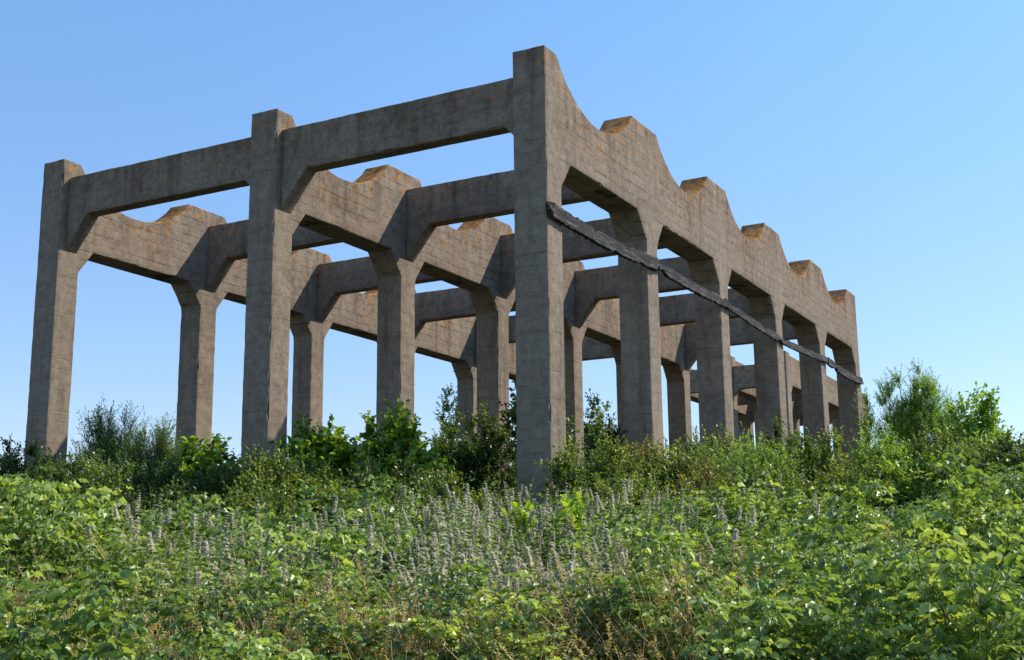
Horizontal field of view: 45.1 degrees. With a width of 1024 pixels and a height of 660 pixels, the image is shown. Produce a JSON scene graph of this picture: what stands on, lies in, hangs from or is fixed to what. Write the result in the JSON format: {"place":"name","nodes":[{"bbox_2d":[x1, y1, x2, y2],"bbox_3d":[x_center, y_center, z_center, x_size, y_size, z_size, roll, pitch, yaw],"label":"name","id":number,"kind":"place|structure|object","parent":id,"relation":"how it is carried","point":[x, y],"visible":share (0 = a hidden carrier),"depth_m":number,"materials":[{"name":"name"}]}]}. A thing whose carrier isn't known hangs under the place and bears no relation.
{"place":"outdoors","nodes":[
{"label":"outdoors","id":0,"kind":"place"},
{"bbox_2d":[0,515,1023,659],"bbox_3d":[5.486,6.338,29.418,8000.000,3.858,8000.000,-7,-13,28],"label":"ground","id":1,"kind":"structure","parent":0,"point":[233,614],"depth_m":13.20,"materials":[{"name":"green plant"}]},
{"bbox_2d":[0,476,43,501],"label":"shrub","id":2,"kind":"object","parent":1,"relation":"on","point":[17,487],"visible":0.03,"depth_m":17.38,"materials":[{"name":"green plant"}]},
{"bbox_2d":[0,433,57,487],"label":"shrub","id":3,"kind":"object","parent":1,"relation":"on","point":[10,462],"visible":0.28,"depth_m":23.87,"materials":[{"name":"green plant"}]},
{"bbox_2d":[24,447,102,497],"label":"shrub","id":4,"kind":"object","parent":1,"relation":"on","point":[68,466],"visible":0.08,"depth_m":21.79,"materials":[{"name":"green plant"}]},
{"bbox_2d":[43,484,111,512],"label":"shrub","id":5,"kind":"object","parent":1,"relation":"on","point":[82,489],"depth_m":18.52,"materials":[{"name":"green plant"}]},
{"bbox_2d":[51,445,156,510],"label":"shrub","id":6,"kind":"object","parent":1,"relation":"on","point":[103,478],"visible":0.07,"depth_m":22.21,"materials":[{"name":"green plant"}]},
{"bbox_2d":[58,393,151,487],"bbox_3d":[-8.803,3.149,26.821,2.348,3.594,2.319,0,-11,-5],"label":"sapling","id":7,"kind":"object","parent":1,"relation":"on","point":[100,435],"visible":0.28,"depth_m":26.82,"materials":[{"name":"green plant"}]},
{"bbox_2d":[91,410,184,512],"bbox_3d":[-7.166,3.140,24.869,2.175,3.081,2.665,-7,-13,28],"label":"shrub","id":8,"kind":"object","parent":1,"relation":"on","point":[161,447],"visible":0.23,"depth_m":24.80,"materials":[{"name":"green plant"}]},
{"bbox_2d":[92,482,188,535],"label":"shrub","id":9,"kind":"object","parent":1,"relation":"on","point":[132,501],"visible":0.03,"depth_m":18.28,"materials":[{"name":"green plant"}]},
{"bbox_2d":[114,446,199,514],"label":"shrub","id":10,"kind":"object","parent":1,"relation":"on","point":[163,477],"visible":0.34,"depth_m":21.08,"materials":[{"name":"green plant"}]},
{"bbox_2d":[135,474,241,546],"bbox_3d":[-4.662,2.915,18.159,1.878,1.554,2.104,-7,-13,28],"label":"shrub","id":11,"kind":"object","parent":1,"relation":"on","point":[176,496],"visible":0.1,"depth_m":17.95,"materials":[{"name":"green plant"}]},
{"bbox_2d":[151,433,251,504],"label":"shrub","id":12,"kind":"object","parent":1,"relation":"on","point":[191,454],"visible":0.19,"depth_m":22.77,"materials":[{"name":"green plant"}]},
{"bbox_2d":[173,448,253,510],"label":"shrub","id":13,"kind":"object","parent":1,"relation":"on","point":[216,480],"visible":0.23,"depth_m":20.66,"materials":[{"name":"green plant"}]},
{"bbox_2d":[193,505,246,554],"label":"milkweed","id":14,"kind":"object","parent":1,"relation":"on","point":[201,514],"visible":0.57,"depth_m":14.82,"materials":[{"name":"green plant"}]},
{"bbox_2d":[226,506,271,541],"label":"milkweed","id":15,"kind":"object","parent":1,"relation":"on","point":[245,511],"visible":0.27,"depth_m":15.37,"materials":[{"name":"green plant"}]},
{"bbox_2d":[212,471,313,539],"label":"shrub","id":16,"kind":"object","parent":1,"relation":"on","point":[259,494],"visible":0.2,"depth_m":18.14,"materials":[{"name":"green plant"}]},
{"bbox_2d":[222,438,312,517],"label":"shrub","id":17,"kind":"object","parent":1,"relation":"on","point":[257,470],"visible":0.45,"depth_m":19.78,"materials":[{"name":"green plant"}]},
{"bbox_2d":[290,478,319,553],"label":"milkweed","id":18,"kind":"object","parent":1,"relation":"on","point":[302,501],"visible":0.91,"depth_m":16.35,"materials":[{"name":"green plant"}]},
{"bbox_2d":[262,413,355,501],"bbox_3d":[-3.423,2.846,22.451,2.344,2.692,2.046,5,-13,-27],"label":"shrub","id":19,"kind":"object","parent":1,"relation":"on","point":[306,438],"visible":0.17,"depth_m":22.19,"materials":[{"name":"green plant"}]},
{"bbox_2d":[268,446,352,516],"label":"shrub","id":20,"kind":"object","parent":1,"relation":"on","point":[298,473],"visible":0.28,"depth_m":20.24,"materials":[{"name":"green plant"}]},
{"bbox_2d":[282,478,360,547],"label":"shrub","id":21,"kind":"object","parent":1,"relation":"on","point":[320,503],"visible":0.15,"depth_m":17.96,"materials":[{"name":"green plant"}]},
{"bbox_2d":[354,489,381,528],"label":"milkweed","id":22,"kind":"object","parent":1,"relation":"on","point":[371,497],"visible":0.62,"depth_m":16.40,"materials":[{"name":"green plant"}]},
{"bbox_2d":[332,449,442,508],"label":"shrub","id":23,"kind":"object","parent":1,"relation":"on","point":[400,474],"visible":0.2,"depth_m":20.28,"materials":[{"name":"green plant"}]},
{"bbox_2d":[328,397,461,505],"bbox_3d":[-2.047,2.652,21.899,2.690,2.960,2.183,-7,-13,28],"label":"shrub","id":24,"kind":"object","parent":1,"relation":"on","point":[401,438],"visible":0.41,"depth_m":21.69,"materials":[{"name":"green plant"}]},
{"bbox_2d":[374,475,454,528],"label":"shrub","id":25,"kind":"object","parent":1,"relation":"on","point":[421,504],"visible":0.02,"depth_m":18.20,"materials":[{"name":"green plant"}]},
{"bbox_2d":[394,459,487,526],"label":"shrub","id":26,"kind":"object","parent":1,"relation":"on","point":[451,479],"visible":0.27,"depth_m":19.62,"materials":[{"name":"green plant"}]},
{"bbox_2d":[24,45,864,514],"bbox_3d":[0.611,2.377,35.293,13.237,10.106,24.130,-7,-13,28],"label":"concrete trestle","id":27,"kind":"object","parent":1,"relation":"on","point":[272,271],"visible":0.77,"depth_m":28.89,"materials":[{"name":"grey concrete"}]},
{"bbox_2d":[546,201,659,270],"bbox_3d":[1.915,-1.765,24.352,0.100,0.415,5.285,-7,-13,28],"label":"timber plank","id":28,"kind":"object","parent":27,"relation":"attached to","point":[567,220],"visible":1,"depth_m":23.86,"materials":[{"name":"grey wood"}]},
{"bbox_2d":[657,261,728,308],"bbox_3d":[4.211,-1.005,28.497,0.092,0.300,4.794,-7,-13,28],"label":"timber plank","id":29,"kind":"object","parent":27,"relation":"attached to","point":[671,274],"visible":1,"depth_m":28.30,"materials":[{"name":"grey wood"}]},
{"bbox_2d":[726,303,827,362],"bbox_3d":[7.614,0.225,34.620,0.084,0.368,9.864,-7,-13,28],"label":"timber plank","id":30,"kind":"object","parent":27,"relation":"attached to","point":[746,318],"visible":1,"depth_m":33.81,"materials":[{"name":"grey wood"}]},
{"bbox_2d":[826,357,863,384],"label":"timber plank","id":31,"kind":"object","parent":27,"relation":"attached to","point":[843,372],"visible":1,"depth_m":40.55,"materials":[{"name":"grey wood"}]},
{"bbox_2d":[432,371,456,449],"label":"tree","id":32,"kind":"object","parent":1,"relation":"on","point":[446,407],"visible":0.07,"depth_m":46.28,"materials":[{"name":"green plant"}]},
{"bbox_2d":[429,413,482,497],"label":"shrub","id":33,"kind":"object","parent":1,"relation":"on","point":[445,450],"visible":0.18,"depth_m":22.72,"materials":[{"name":"green plant"}]},
{"bbox_2d":[54,475,895,659],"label":"flowering weeds","id":34,"kind":"object","parent":1,"relation":"on","point":[439,532],"visible":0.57,"depth_m":12.78,"materials":[{"name":"green plant"}]},
{"bbox_2d":[442,399,517,508],"bbox_3d":[-0.502,2.728,22.504,2.072,2.965,1.631,-7,-13,28],"label":"shrub","id":35,"kind":"object","parent":1,"relation":"on","point":[485,455],"visible":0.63,"depth_m":22.35,"materials":[{"name":"green plant"}]},
{"bbox_2d":[459,473,535,521],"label":"shrub","id":36,"kind":"object","parent":1,"relation":"on","point":[480,506],"visible":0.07,"depth_m":18.55,"materials":[{"name":"green plant"}]},
{"bbox_2d":[0,493,1023,659],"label":"bramble thicket","id":37,"kind":"object","parent":1,"relation":"on","point":[983,637],"visible":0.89,"depth_m":6.81,"materials":[{"name":"green plant"}]},
{"bbox_2d":[0,445,1023,643],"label":"bramble slope","id":38,"kind":"structure","parent":1,"relation":"on","point":[56,515],"depth_m":13.07,"materials":[{"name":"green plant"}]},
{"bbox_2d":[501,500,542,568],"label":"vine","id":39,"kind":"object","parent":1,"relation":"on","point":[519,517],"visible":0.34,"depth_m":14.77,"materials":[{"name":"green plant"}]},
{"bbox_2d":[499,376,585,492],"bbox_3d":[0.511,2.444,24.561,1.904,4.122,2.192,-7,-13,28],"label":"sapling","id":40,"kind":"object","parent":1,"relation":"on","point":[512,414],"visible":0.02,"depth_m":24.47,"materials":[{"name":"green plant"}]},
{"bbox_2d":[94,453,1023,530],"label":"rough undergrowth","id":41,"kind":"object","parent":1,"relation":"on","point":[998,454],"visible":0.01,"depth_m":19.55,"materials":[{"name":"green plant"}]},
{"bbox_2d":[533,427,599,522],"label":"shrub","id":42,"kind":"object","parent":1,"relation":"on","point":[567,469],"visible":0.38,"depth_m":19.28,"materials":[{"name":"green plant"}]},
{"bbox_2d":[545,491,602,568],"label":"vine","id":43,"kind":"object","parent":1,"relation":"on","point":[571,507],"visible":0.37,"depth_m":14.30,"materials":[{"name":"green plant"}]},
{"bbox_2d":[583,388,617,482],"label":"tree","id":44,"kind":"object","parent":1,"relation":"on","point":[598,421],"visible":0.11,"depth_m":42.07,"materials":[{"name":"green plant"}]},
{"bbox_2d":[576,417,628,492],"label":"shrub","id":45,"kind":"object","parent":1,"relation":"on","point":[601,438],"visible":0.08,"depth_m":25.87,"materials":[{"name":"green plant"}]},
{"bbox_2d":[566,427,659,509],"bbox_3d":[1.552,2.710,20.931,1.809,2.042,2.269,-7,-13,28],"label":"shrub","id":46,"kind":"object","parent":1,"relation":"on","point":[618,458],"visible":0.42,"depth_m":20.59,"materials":[{"name":"green plant"}]},
{"bbox_2d":[583,464,681,523],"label":"shrub","id":47,"kind":"object","parent":1,"relation":"on","point":[603,489],"visible":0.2,"depth_m":18.49,"materials":[{"name":"green plant"}]},
{"bbox_2d":[607,434,691,483],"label":"shrub","id":48,"kind":"object","parent":1,"relation":"on","point":[644,453],"visible":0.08,"depth_m":22.80,"materials":[{"name":"green plant"}]},
{"bbox_2d":[632,432,732,503],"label":"shrub","id":49,"kind":"object","parent":1,"relation":"on","point":[668,472],"visible":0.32,"depth_m":21.20,"materials":[{"name":"green plant"}]},
{"bbox_2d":[664,457,754,501],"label":"shrub","id":50,"kind":"object","parent":1,"relation":"on","point":[702,478],"visible":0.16,"depth_m":19.69,"materials":[{"name":"green plant"}]},
{"bbox_2d":[677,422,749,471],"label":"shrub","id":51,"kind":"object","parent":1,"relation":"on","point":[709,441],"visible":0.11,"depth_m":24.34,"materials":[{"name":"green plant"}]},
{"bbox_2d":[663,478,767,533],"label":"shrub","id":52,"kind":"object","parent":1,"relation":"on","point":[702,487],"visible":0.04,"depth_m":18.40,"materials":[{"name":"green plant"}]},
{"bbox_2d":[702,422,816,492],"bbox_3d":[4.402,2.887,22.430,2.648,2.554,2.323,-7,-13,28],"label":"shrub","id":53,"kind":"object","parent":1,"relation":"on","point":[770,456],"visible":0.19,"depth_m":22.18,"materials":[{"name":"green plant"}]},
{"bbox_2d":[667,351,870,466],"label":"trestle","id":54,"kind":"object","parent":1,"relation":"on","point":[744,396],"visible":0.2,"depth_m":61.19,"materials":[{"name":"concrete"}]},
{"bbox_2d":[754,413,813,483],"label":"shrub","id":55,"kind":"object","parent":1,"relation":"on","point":[790,441],"visible":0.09,"depth_m":24.91,"materials":[{"name":"green plant"}]},
{"bbox_2d":[730,452,844,510],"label":"shrub","id":56,"kind":"object","parent":1,"relation":"on","point":[799,480],"visible":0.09,"depth_m":19.55,"materials":[{"name":"green plant"}]},
{"bbox_2d":[766,423,867,488],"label":"shrub","id":57,"kind":"object","parent":1,"relation":"on","point":[818,460],"visible":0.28,"depth_m":22.66,"materials":[{"name":"green plant"}]},
{"bbox_2d":[787,473,915,523],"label":"shrub","id":58,"kind":"object","parent":1,"relation":"on","point":[889,504],"visible":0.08,"depth_m":18.03,"materials":[{"name":"green plant"}]},
{"bbox_2d":[809,449,932,509],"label":"shrub","id":59,"kind":"object","parent":1,"relation":"on","point":[872,473],"visible":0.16,"depth_m":19.72,"materials":[{"name":"green plant"}]},
{"bbox_2d":[845,416,922,483],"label":"shrub","id":60,"kind":"object","parent":1,"relation":"on","point":[892,453],"visible":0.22,"depth_m":23.74,"materials":[{"name":"green plant"}]},
{"bbox_2d":[848,357,966,465],"bbox_3d":[11.949,3.360,35.929,4.202,5.343,3.677,-7,-13,28],"label":"tree","id":61,"kind":"object","parent":1,"relation":"on","point":[922,413],"visible":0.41,"depth_m":35.89,"materials":[{"name":"green plant"}]},
{"bbox_2d":[864,445,995,527],"bbox_3d":[6.632,2.707,19.299,2.726,1.852,1.978,-14,-17,48],"label":"shrub","id":62,"kind":"object","parent":1,"relation":"on","point":[926,469],"visible":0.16,"depth_m":19.11,"materials":[{"name":"green plant"}]},
{"bbox_2d":[898,421,980,482],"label":"shrub","id":63,"kind":"object","parent":1,"relation":"on","point":[920,448],"visible":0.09,"depth_m":23.87,"materials":[{"name":"green plant"}]},
{"bbox_2d":[929,430,1021,489],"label":"shrub","id":64,"kind":"object","parent":1,"relation":"on","point":[969,457],"visible":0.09,"depth_m":22.66,"materials":[{"name":"green plant"}]},
{"bbox_2d":[934,381,1022,461],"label":"sapling","id":65,"kind":"object","parent":1,"relation":"on","point":[983,408],"visible":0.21,"depth_m":26.80,"materials":[{"name":"green plant"}]},
{"bbox_2d":[963,478,1021,520],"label":"shrub","id":66,"kind":"object","parent":1,"relation":"on","point":[991,490],"visible":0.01,"depth_m":17.18,"materials":[{"name":"green plant"}]},
{"bbox_2d":[974,426,1023,473],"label":"shrub","id":67,"kind":"object","parent":1,"relation":"on","point":[1008,447],"visible":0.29,"depth_m":21.72,"materials":[{"name":"green plant"}]},
{"bbox_2d":[0,0,1023,474],"label":"sky","id":68,"kind":"structure","parent":0,"point":[881,142],"materials":[{"name":"blue"}]},
{"bbox_2d":[5,489,1023,659],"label":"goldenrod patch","id":69,"kind":"object","parent":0,"point":[819,657],"visible":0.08,"depth_m":10.11,"materials":[{"name":"green plant"}]}
]}

